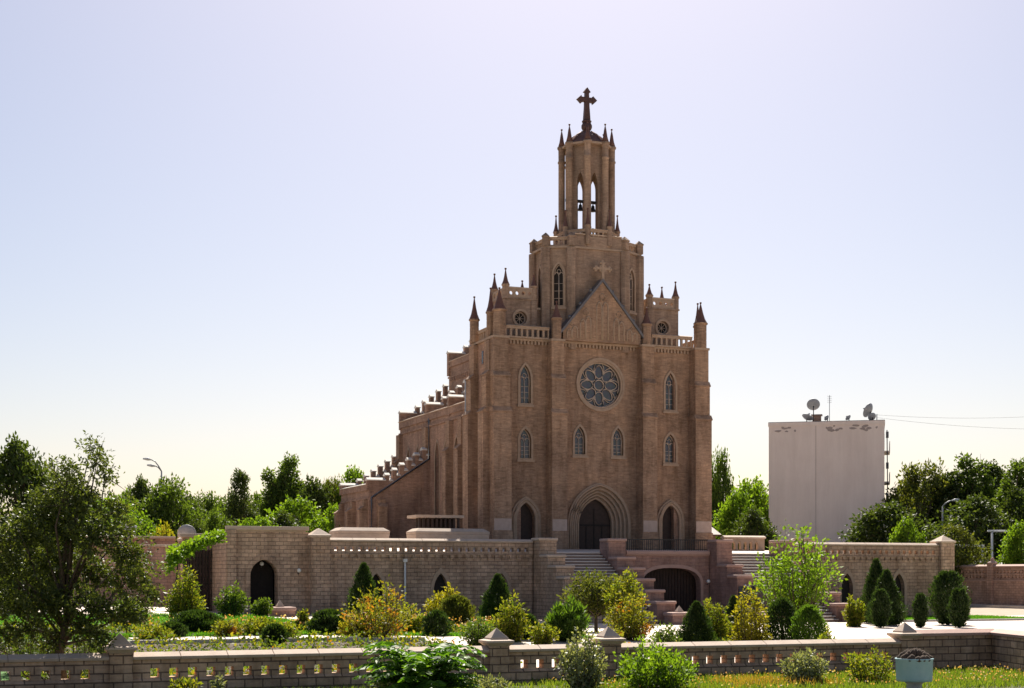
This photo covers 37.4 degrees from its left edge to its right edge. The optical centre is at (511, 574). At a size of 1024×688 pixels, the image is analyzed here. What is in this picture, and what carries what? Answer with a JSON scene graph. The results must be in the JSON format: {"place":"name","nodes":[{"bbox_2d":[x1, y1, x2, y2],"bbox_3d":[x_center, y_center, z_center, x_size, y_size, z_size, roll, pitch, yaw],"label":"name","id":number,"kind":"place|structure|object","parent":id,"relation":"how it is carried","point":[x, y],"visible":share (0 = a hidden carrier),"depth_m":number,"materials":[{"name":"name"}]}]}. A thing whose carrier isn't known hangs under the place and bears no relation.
{"place":"outdoors","nodes":[
{"label":"outdoors","id":0,"kind":"place"},
{"bbox_2d":[0,615,427,679],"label":"lawn","id":1,"kind":"structure","parent":0,"point":[4,676],"depth_m":37.06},
{"bbox_2d":[0,612,294,625],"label":"lawn grass","id":2,"kind":"structure","parent":1,"relation":"on","point":[163,616],"depth_m":64.08,"materials":[{"name":"plant"}]},
{"bbox_2d":[131,620,174,639],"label":"shrub","id":3,"kind":"object","parent":1,"relation":"on","point":[155,629],"visible":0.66,"depth_m":43.78,"materials":[{"name":"green plant"}]},
{"bbox_2d":[162,562,207,618],"bbox_3d":[-12.540,0.765,58.015,1.684,2.556,1.700,0,0,3],"label":"shrub","id":4,"kind":"object","parent":1,"relation":"on","point":[190,600],"visible":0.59,"depth_m":57.73,"materials":[{"name":"green plant"}]},
{"bbox_2d":[0,641,432,679],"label":"flower bed","id":5,"kind":"object","parent":1,"relation":"on","point":[231,646],"visible":0.12,"depth_m":42.43,"materials":[{"name":"plant"}]},
{"bbox_2d":[4,629,444,667],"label":"bedding plants","id":6,"kind":"object","parent":5,"relation":"on","point":[258,645],"visible":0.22,"depth_m":42.36,"materials":[{"name":"plant"}]},
{"bbox_2d":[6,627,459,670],"bbox_3d":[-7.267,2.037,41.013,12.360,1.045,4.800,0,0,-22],"label":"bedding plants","id":7,"kind":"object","parent":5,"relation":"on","point":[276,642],"visible":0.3,"depth_m":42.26,"materials":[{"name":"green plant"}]},
{"bbox_2d":[259,622,291,643],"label":"shrub","id":8,"kind":"object","parent":5,"relation":"on","point":[276,630],"visible":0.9,"depth_m":43.31,"materials":[{"name":"green plant"}]},
{"bbox_2d":[210,618,243,636],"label":"shrub","id":9,"kind":"object","parent":1,"relation":"on","point":[228,627],"visible":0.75,"depth_m":45.82,"materials":[{"name":"yellow plant"}]},
{"bbox_2d":[213,580,250,616],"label":"shrub","id":10,"kind":"object","parent":1,"relation":"on","point":[231,602],"visible":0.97,"depth_m":67.77,"materials":[{"name":"green plant"}]},
{"bbox_2d":[2,630,593,638],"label":"lawn grass","id":11,"kind":"structure","parent":1,"relation":"on","point":[304,632],"depth_m":47.16,"materials":[{"name":"plant"}]},
{"bbox_2d":[304,608,349,634],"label":"shrub","id":12,"kind":"object","parent":1,"relation":"on","point":[329,619],"visible":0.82,"depth_m":47.61,"materials":[{"name":"green plant"}]},
{"bbox_2d":[343,562,382,614],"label":"conifer","id":13,"kind":"object","parent":1,"relation":"on","point":[364,575],"visible":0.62,"depth_m":73.72,"materials":[{"name":"green plant"}]},
{"bbox_2d":[337,574,416,637],"bbox_3d":[-4.064,1.024,45.948,2.420,2.103,2.750,0,0,35],"label":"shrub","id":14,"kind":"object","parent":1,"relation":"on","point":[376,622],"visible":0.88,"depth_m":45.72,"materials":[{"name":"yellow plant"}]},
{"bbox_2d":[420,609,454,635],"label":"shrub","id":15,"kind":"object","parent":1,"relation":"on","point":[433,618],"visible":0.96,"depth_m":48.76,"materials":[{"name":"green plant"}]},
{"bbox_2d":[436,594,477,628],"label":"shrub","id":16,"kind":"object","parent":1,"relation":"on","point":[454,606],"visible":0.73,"depth_m":55.66,"materials":[{"name":"green plant"}]},
{"bbox_2d":[458,616,500,645],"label":"shrub","id":17,"kind":"object","parent":1,"relation":"on","point":[474,636],"visible":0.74,"depth_m":44.81,"materials":[{"name":"green plant"}]},
{"bbox_2d":[487,590,530,641],"bbox_3d":[-0.088,1.323,46.927,1.400,1.769,1.329,0,0,-22],"label":"columnar shrub","id":18,"kind":"object","parent":1,"relation":"on","point":[513,626],"visible":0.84,"depth_m":46.80,"materials":[{"name":"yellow plant"}]},
{"bbox_2d":[525,619,561,644],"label":"shrub","id":19,"kind":"object","parent":1,"relation":"on","point":[545,634],"visible":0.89,"depth_m":45.83,"materials":[{"name":"yellow plant"}]},
{"bbox_2d":[544,594,592,641],"bbox_3d":[1.726,1.448,47.953,1.717,1.692,1.597,0,0,-22],"label":"shrub","id":20,"kind":"object","parent":1,"relation":"on","point":[566,619],"visible":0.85,"depth_m":47.68,"materials":[{"name":"green plant"}]},
{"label":"flower bed","id":21,"kind":"structure","parent":1,"relation":"on","visible":0},
{"bbox_2d":[167,609,227,632],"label":"shrub","id":22,"kind":"object","parent":21,"relation":"on","point":[197,619],"visible":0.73,"depth_m":47.52,"materials":[{"name":"green plant"}]},
{"bbox_2d":[131,635,650,642],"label":"garden path","id":23,"kind":"structure","parent":0,"point":[445,638],"depth_m":46.66,"materials":[{"name":"concrete"}]},
{"bbox_2d":[0,0,1023,531],"label":"sky","id":24,"kind":"structure","parent":0,"point":[243,235],"materials":[{"name":"blue"}]},
{"bbox_2d":[334,548,806,553],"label":"terrace paving","id":25,"kind":"structure","parent":0,"point":[586,550],"depth_m":91.39,"materials":[{"name":"stone"}]},
{"bbox_2d":[329,527,389,549],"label":"terrace planter","id":26,"kind":"object","parent":25,"relation":"on","point":[351,532],"visible":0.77,"depth_m":85.44,"materials":[{"name":"stone"}]},
{"bbox_2d":[407,515,463,528],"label":"pavilion","id":27,"kind":"structure","parent":25,"relation":"on","point":[435,521],"depth_m":92.60,"materials":[{"name":"stone"}]},
{"bbox_2d":[406,528,489,549],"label":"terrace planter","id":28,"kind":"object","parent":25,"relation":"on","point":[437,533],"visible":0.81,"depth_m":88.81,"materials":[{"name":"stone"}]},
{"bbox_2d":[333,87,712,549],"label":"church","id":29,"kind":"structure","parent":25,"relation":"on","point":[569,408],"depth_m":97.25,"materials":[{"name":"brick"}]},
{"bbox_2d":[517,362,533,406],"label":"window","id":30,"kind":"structure","parent":29,"relation":"in","point":[525,382],"depth_m":95.19,"materials":[{"name":"stone"}]},
{"bbox_2d":[517,426,534,461],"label":"window","id":31,"kind":"structure","parent":29,"relation":"in","point":[525,440],"depth_m":95.17,"materials":[{"name":"stone"}]},
{"bbox_2d":[512,496,540,548],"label":"doorway","id":32,"kind":"structure","parent":29,"relation":"in","point":[526,517],"depth_m":95.19,"materials":[{"name":"stone"}]},
{"bbox_2d":[551,261,565,308],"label":"window","id":33,"kind":"structure","parent":29,"relation":"in","point":[559,275],"depth_m":96.57,"materials":[{"name":"stone"}]},
{"bbox_2d":[572,424,588,457],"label":"window","id":34,"kind":"structure","parent":29,"relation":"in","point":[578,439],"depth_m":96.55,"materials":[{"name":"stone"}]},
{"bbox_2d":[576,358,624,411],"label":"rose window","id":35,"kind":"structure","parent":29,"relation":"in","point":[597,384],"depth_m":97.21,"materials":[{"name":"stone"}]},
{"bbox_2d":[610,425,626,459],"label":"window","id":36,"kind":"structure","parent":29,"relation":"in","point":[616,440],"depth_m":97.54,"materials":[{"name":"stone"}]},
{"bbox_2d":[663,370,678,413],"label":"window","id":37,"kind":"structure","parent":29,"relation":"in","point":[667,387],"depth_m":98.93,"materials":[{"name":"stone"}]},
{"bbox_2d":[657,499,684,549],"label":"doorway","id":38,"kind":"structure","parent":29,"relation":"in","point":[664,513],"depth_m":98.96,"materials":[{"name":"stone"}]},
{"bbox_2d":[721,535,815,551],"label":"balustrade","id":39,"kind":"object","parent":25,"relation":"on","point":[759,541],"visible":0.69,"depth_m":98.40,"materials":[{"name":"stone"}]},
{"bbox_2d":[404,635,762,667],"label":"plaza","id":40,"kind":"structure","parent":0,"point":[515,643],"depth_m":46.02,"materials":[{"name":"concrete"}]},
{"bbox_2d":[603,589,657,640],"bbox_3d":[3.919,1.405,49.982,1.815,1.828,1.739,0,0,11],"label":"shrub","id":41,"kind":"object","parent":40,"relation":"on","point":[634,622],"visible":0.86,"depth_m":49.77,"materials":[{"name":"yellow plant"}]},
{"bbox_2d":[703,597,732,638],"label":"columnar shrub","id":42,"kind":"object","parent":40,"relation":"on","point":[721,627],"visible":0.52,"depth_m":49.76,"materials":[{"name":"green plant"}]},
{"bbox_2d":[787,604,831,639],"bbox_3d":[9.021,1.763,46.008,1.504,1.775,1.447,0,0,-22],"label":"conifer","id":43,"kind":"object","parent":40,"relation":"on","point":[808,613],"visible":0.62,"depth_m":45.75,"materials":[{"name":"green plant"}]},
{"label":"flower bed","id":44,"kind":"structure","parent":40,"relation":"on","visible":0},
{"bbox_2d":[674,600,720,641],"bbox_3d":[5.626,1.638,46.997,1.648,1.703,1.485,0,0,-39],"label":"conifer","id":45,"kind":"object","parent":44,"relation":"on","point":[696,626],"visible":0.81,"depth_m":46.75,"materials":[{"name":"green plant"}]},
{"bbox_2d":[726,586,772,654],"bbox_3d":[7.192,1.452,46.056,1.420,2.236,1.449,0,0,-22],"label":"columnar shrub","id":46,"kind":"object","parent":44,"relation":"on","point":[752,632],"visible":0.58,"depth_m":45.87,"materials":[{"name":"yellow plant"}]},
{"bbox_2d":[764,597,800,639],"bbox_3d":[8.410,1.637,46.977,1.432,1.902,1.478,0,0,-22],"label":"conifer","id":47,"kind":"object","parent":44,"relation":"on","point":[780,606],"visible":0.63,"depth_m":46.76,"materials":[{"name":"green plant"}]},
{"bbox_2d":[493,664,1023,687],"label":"grass verge","id":48,"kind":"object","parent":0,"point":[1012,686],"depth_m":34.55,"materials":[{"name":"plant"}]},
{"bbox_2d":[352,641,486,687],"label":"fern leaved bush","id":49,"kind":"object","parent":48,"relation":"on","point":[425,668],"visible":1,"depth_m":30.59,"materials":[{"name":"green plant"}]},
{"bbox_2d":[553,626,609,687],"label":"shrub","id":50,"kind":"object","parent":48,"relation":"on","point":[576,665],"visible":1,"depth_m":32.99,"materials":[{"name":"green plant"}]},
{"bbox_2d":[613,634,699,687],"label":"shrub","id":51,"kind":"object","parent":48,"relation":"on","point":[652,671],"visible":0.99,"depth_m":32.24,"materials":[{"name":"green plant"}]},
{"bbox_2d":[541,663,1023,687],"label":"wild flowers","id":52,"kind":"object","parent":48,"relation":"on","point":[959,666],"visible":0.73,"depth_m":35.21,"materials":[{"name":"yellow plant"}]},
{"bbox_2d":[777,647,829,682],"bbox_3d":[6.763,2.197,34.958,1.213,1.036,1.251,0,0,28],"label":"shrub","id":53,"kind":"object","parent":48,"relation":"on","point":[802,667],"visible":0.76,"depth_m":34.83,"materials":[{"name":"green plant"}]},
{"bbox_2d":[841,644,893,684],"bbox_3d":[8.289,2.165,35.170,1.250,1.098,1.127,0,0,17],"label":"shrub","id":54,"kind":"object","parent":48,"relation":"on","point":[860,670],"visible":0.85,"depth_m":35.05,"materials":[{"name":"green plant"}]},
{"bbox_2d":[895,648,933,687],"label":"litter urn","id":55,"kind":"object","parent":48,"relation":"on","point":[914,667],"visible":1,"depth_m":31.72,"materials":[{"name":"teal paint"}]},
{"bbox_2d":[702,672,841,687],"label":"dry grass","id":56,"kind":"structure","parent":0,"point":[748,680],"depth_m":34.39,"materials":[{"name":"plant"}]},
{"bbox_2d":[538,615,1023,638],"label":"plaza","id":57,"kind":"structure","parent":0,"point":[840,630],"depth_m":72.53,"materials":[{"name":"concrete"}]},
{"bbox_2d":[556,567,625,631],"bbox_3d":[3.298,1.067,59.995,2.818,2.746,2.999,0,0,-22],"label":"tree","id":58,"kind":"object","parent":57,"relation":"on","point":[589,593],"visible":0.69,"depth_m":59.48,"materials":[{"name":"green plant"}]},
{"bbox_2d":[531,538,676,623],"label":"staircase","id":59,"kind":"structure","parent":57,"relation":"on","point":[553,570],"depth_m":82.33,"materials":[{"name":"stone"}]},
{"bbox_2d":[601,566,648,623],"bbox_3d":[4.249,1.046,58.020,1.783,2.792,1.743,0,0,-22],"label":"tree","id":60,"kind":"object","parent":57,"relation":"on","point":[628,582],"visible":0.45,"depth_m":57.81,"materials":[{"name":"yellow plant"}]},
{"bbox_2d":[707,539,847,621],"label":"staircase","id":61,"kind":"structure","parent":57,"relation":"on","point":[730,572],"depth_m":86.39,"materials":[{"name":"stone"}]},
{"bbox_2d":[746,518,847,625],"bbox_3d":[11.339,0.212,59.892,3.690,4.894,3.983,0,0,-22],"label":"sapling tree","id":62,"kind":"object","parent":57,"relation":"on","point":[808,587],"visible":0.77,"depth_m":59.61,"materials":[{"name":"green plant"}]},
{"bbox_2d":[840,593,866,626],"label":"shrub","id":63,"kind":"object","parent":57,"relation":"on","point":[857,610],"visible":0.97,"depth_m":74.79,"materials":[{"name":"green plant"}]},
{"bbox_2d":[858,557,883,622],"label":"conifer","id":64,"kind":"object","parent":57,"relation":"on","point":[876,569],"visible":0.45,"depth_m":79.77,"materials":[{"name":"green plant"}]},
{"bbox_2d":[867,587,894,626],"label":"conifer","id":65,"kind":"object","parent":57,"relation":"on","point":[881,615],"visible":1,"depth_m":73.77,"materials":[{"name":"green plant"}]},
{"bbox_2d":[863,569,910,625],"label":"conifer","id":66,"kind":"object","parent":57,"relation":"on","point":[886,581],"visible":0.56,"depth_m":76.67,"materials":[{"name":"green plant"}]},
{"bbox_2d":[911,592,928,626],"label":"conifer","id":67,"kind":"object","parent":57,"relation":"on","point":[920,613],"visible":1,"depth_m":73.82,"materials":[{"name":"green plant"}]},
{"bbox_2d":[926,569,971,624],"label":"conifer","id":68,"kind":"object","parent":57,"relation":"on","point":[945,582],"visible":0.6,"depth_m":77.70,"materials":[{"name":"green plant"}]},
{"bbox_2d":[946,587,971,626],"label":"conifer","id":69,"kind":"object","parent":57,"relation":"on","point":[956,609],"visible":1,"depth_m":73.75,"materials":[{"name":"green plant"}]},
{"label":"lawn","id":70,"kind":"structure","parent":57,"relation":"on","visible":0},
{"bbox_2d":[475,573,517,619],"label":"conifer","id":71,"kind":"object","parent":70,"relation":"on","point":[495,592],"visible":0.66,"depth_m":71.67,"materials":[{"name":"green plant"}]},
{"bbox_2d":[969,607,1023,615],"bbox_3d":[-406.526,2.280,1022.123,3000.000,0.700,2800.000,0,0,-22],"label":"ground","id":72,"kind":"structure","parent":0,"point":[992,611],"depth_m":106.89,"materials":[{"name":"concrete"}]},
{"bbox_2d":[0,430,80,612],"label":"tree","id":73,"kind":"object","parent":72,"relation":"on","point":[22,467],"visible":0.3,"depth_m":74.45,"materials":[{"name":"green plant"}]},
{"bbox_2d":[0,430,170,678],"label":"willow like tree","id":74,"kind":"object","parent":72,"relation":"on","point":[73,538],"visible":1,"depth_m":32.41,"materials":[{"name":"green plant"}]},
{"bbox_2d":[0,536,181,606],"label":"boundary wall","id":75,"kind":"structure","parent":72,"relation":"on","point":[162,544],"depth_m":93.56,"materials":[{"name":"brick"}]},
{"bbox_2d":[122,473,157,515],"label":"tree","id":76,"kind":"object","parent":72,"relation":"on","point":[140,488],"visible":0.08,"depth_m":149.31,"materials":[{"name":"green plant"}]},
{"bbox_2d":[112,510,168,535],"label":"tree","id":77,"kind":"object","parent":72,"relation":"on","point":[148,525],"visible":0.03,"depth_m":109.54,"materials":[{"name":"green plant"}]},
{"bbox_2d":[130,472,209,542],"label":"tree","id":78,"kind":"object","parent":72,"relation":"on","point":[170,504],"visible":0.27,"depth_m":126.70,"materials":[{"name":"green plant"}]},
{"bbox_2d":[178,533,210,610],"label":"side wing","id":79,"kind":"structure","parent":72,"relation":"on","point":[200,562],"depth_m":81.56,"materials":[{"name":"brick"}]},
{"bbox_2d":[0,637,424,646],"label":"kerb","id":80,"kind":"structure","parent":72,"relation":"on","point":[230,640],"depth_m":43.42,"materials":[{"name":"stone"}]},
{"bbox_2d":[202,508,239,532],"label":"tree","id":81,"kind":"object","parent":72,"relation":"on","point":[212,520],"visible":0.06,"depth_m":111.62,"materials":[{"name":"green plant"}]},
{"bbox_2d":[216,467,259,529],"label":"pine tree","id":82,"kind":"object","parent":72,"relation":"on","point":[236,507],"visible":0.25,"depth_m":124.49,"materials":[{"name":"green plant"}]},
{"bbox_2d":[211,526,308,613],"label":"gatehouse","id":83,"kind":"object","parent":72,"relation":"on","point":[243,552],"visible":0.79,"depth_m":78.63,"materials":[{"name":"brick"}]},
{"bbox_2d":[161,528,227,585],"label":"climbing vine","id":84,"kind":"object","parent":83,"relation":"attached to","point":[176,556],"visible":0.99,"depth_m":69.46,"materials":[{"name":"green plant"}]},
{"bbox_2d":[254,466,287,516],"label":"poplar","id":85,"kind":"object","parent":72,"relation":"on","point":[269,501],"visible":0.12,"depth_m":149.56,"materials":[{"name":"green plant"}]},
{"bbox_2d":[269,451,304,512],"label":"poplar","id":86,"kind":"object","parent":72,"relation":"on","point":[289,483],"visible":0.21,"depth_m":149.13,"materials":[{"name":"green plant"}]},
{"bbox_2d":[256,494,328,531],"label":"tree","id":87,"kind":"object","parent":72,"relation":"on","point":[290,506],"visible":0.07,"depth_m":117.52,"materials":[{"name":"green plant"}]},
{"bbox_2d":[294,473,333,530],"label":"tree","id":88,"kind":"object","parent":72,"relation":"on","point":[315,491],"visible":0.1,"depth_m":147.17,"materials":[{"name":"green plant"}]},
{"bbox_2d":[307,528,532,617],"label":"retaining wall","id":89,"kind":"structure","parent":72,"relation":"on","point":[423,574],"depth_m":80.86,"materials":[{"name":"brick"}]},
{"bbox_2d":[0,622,922,687],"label":"garden wall","id":90,"kind":"structure","parent":72,"relation":"on","point":[123,664],"depth_m":33.96,"materials":[{"name":"stone"}]},
{"bbox_2d":[626,550,709,615],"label":"archway","id":91,"kind":"object","parent":72,"relation":"on","point":[681,577],"visible":0.59,"depth_m":87.20,"materials":[{"name":"brown stone"}]},
{"bbox_2d":[627,539,707,550],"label":"iron railing","id":92,"kind":"object","parent":91,"relation":"on","point":[691,549],"visible":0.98,"depth_m":86.58,"materials":[{"name":"metal"}]},
{"bbox_2d":[712,446,744,530],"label":"tree","id":93,"kind":"object","parent":72,"relation":"on","point":[720,487],"visible":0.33,"depth_m":149.41,"materials":[{"name":"green plant"}]},
{"bbox_2d":[712,488,767,538],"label":"tree","id":94,"kind":"object","parent":72,"relation":"on","point":[732,510],"visible":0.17,"depth_m":129.25,"materials":[{"name":"green plant"}]},
{"bbox_2d":[720,504,780,549],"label":"tree","id":95,"kind":"object","parent":72,"relation":"on","point":[751,523],"visible":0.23,"depth_m":117.37,"materials":[{"name":"green plant"}]},
{"bbox_2d":[733,474,768,525],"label":"tree","id":96,"kind":"object","parent":72,"relation":"on","point":[757,493],"visible":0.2,"depth_m":158.27,"materials":[{"name":"green plant"}]},
{"bbox_2d":[768,414,889,541],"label":"apartment building","id":97,"kind":"structure","parent":72,"relation":"on","point":[826,479],"depth_m":150.06,"materials":[{"name":"white paint"}]},
{"bbox_2d":[795,536,955,615],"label":"retaining wall","id":98,"kind":"structure","parent":72,"relation":"on","point":[914,568],"depth_m":92.14,"materials":[{"name":"brick"}]},
{"bbox_2d":[837,499,942,542],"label":"tree","id":99,"kind":"object","parent":72,"relation":"on","point":[871,529],"visible":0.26,"depth_m":120.91,"materials":[{"name":"green plant"}]},
{"bbox_2d":[888,515,926,542],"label":"tree","id":100,"kind":"object","parent":72,"relation":"on","point":[902,534],"visible":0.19,"depth_m":117.55,"materials":[{"name":"green plant"}]},
{"bbox_2d":[882,456,962,535],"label":"tree","id":101,"kind":"object","parent":72,"relation":"on","point":[910,483],"visible":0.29,"depth_m":148.99,"materials":[{"name":"green plant"}]},
{"bbox_2d":[917,469,973,527],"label":"poplar","id":102,"kind":"object","parent":72,"relation":"on","point":[955,480],"visible":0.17,"depth_m":148.91,"materials":[{"name":"green plant"}]},
{"bbox_2d":[928,523,994,575],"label":"tree","id":103,"kind":"object","parent":72,"relation":"on","point":[956,533],"visible":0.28,"depth_m":124.73,"materials":[{"name":"green plant"}]},
{"bbox_2d":[916,628,1023,671],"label":"garden wall","id":104,"kind":"structure","parent":72,"relation":"on","point":[987,647],"depth_m":40.15,"materials":[{"name":"brick"}]},
{"bbox_2d":[925,490,1022,564],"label":"tree","id":105,"kind":"object","parent":72,"relation":"on","point":[968,511],"visible":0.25,"depth_m":136.58,"materials":[{"name":"green plant"}]},
{"bbox_2d":[950,451,1001,556],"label":"poplar","id":106,"kind":"object","parent":72,"relation":"on","point":[971,484],"visible":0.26,"depth_m":149.32,"materials":[{"name":"green plant"}]},
{"bbox_2d":[955,557,1023,608],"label":"boundary wall","id":107,"kind":"structure","parent":72,"relation":"on","point":[992,583],"depth_m":120.00,"materials":[{"name":"brick"}]},
{"bbox_2d":[986,485,1023,545],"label":"tree","id":108,"kind":"object","parent":72,"relation":"on","point":[1015,499],"visible":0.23,"depth_m":144.67,"materials":[{"name":"green plant"}]},
{"bbox_2d":[993,519,1023,563],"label":"tree","id":109,"kind":"object","parent":72,"relation":"on","point":[1013,552],"visible":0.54,"depth_m":121.18,"materials":[{"name":"green plant"}]},
{"bbox_2d":[996,457,1023,523],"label":"poplar","id":110,"kind":"object","parent":72,"relation":"on","point":[1015,474],"visible":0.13,"depth_m":149.39,"materials":[{"name":"green plant"}]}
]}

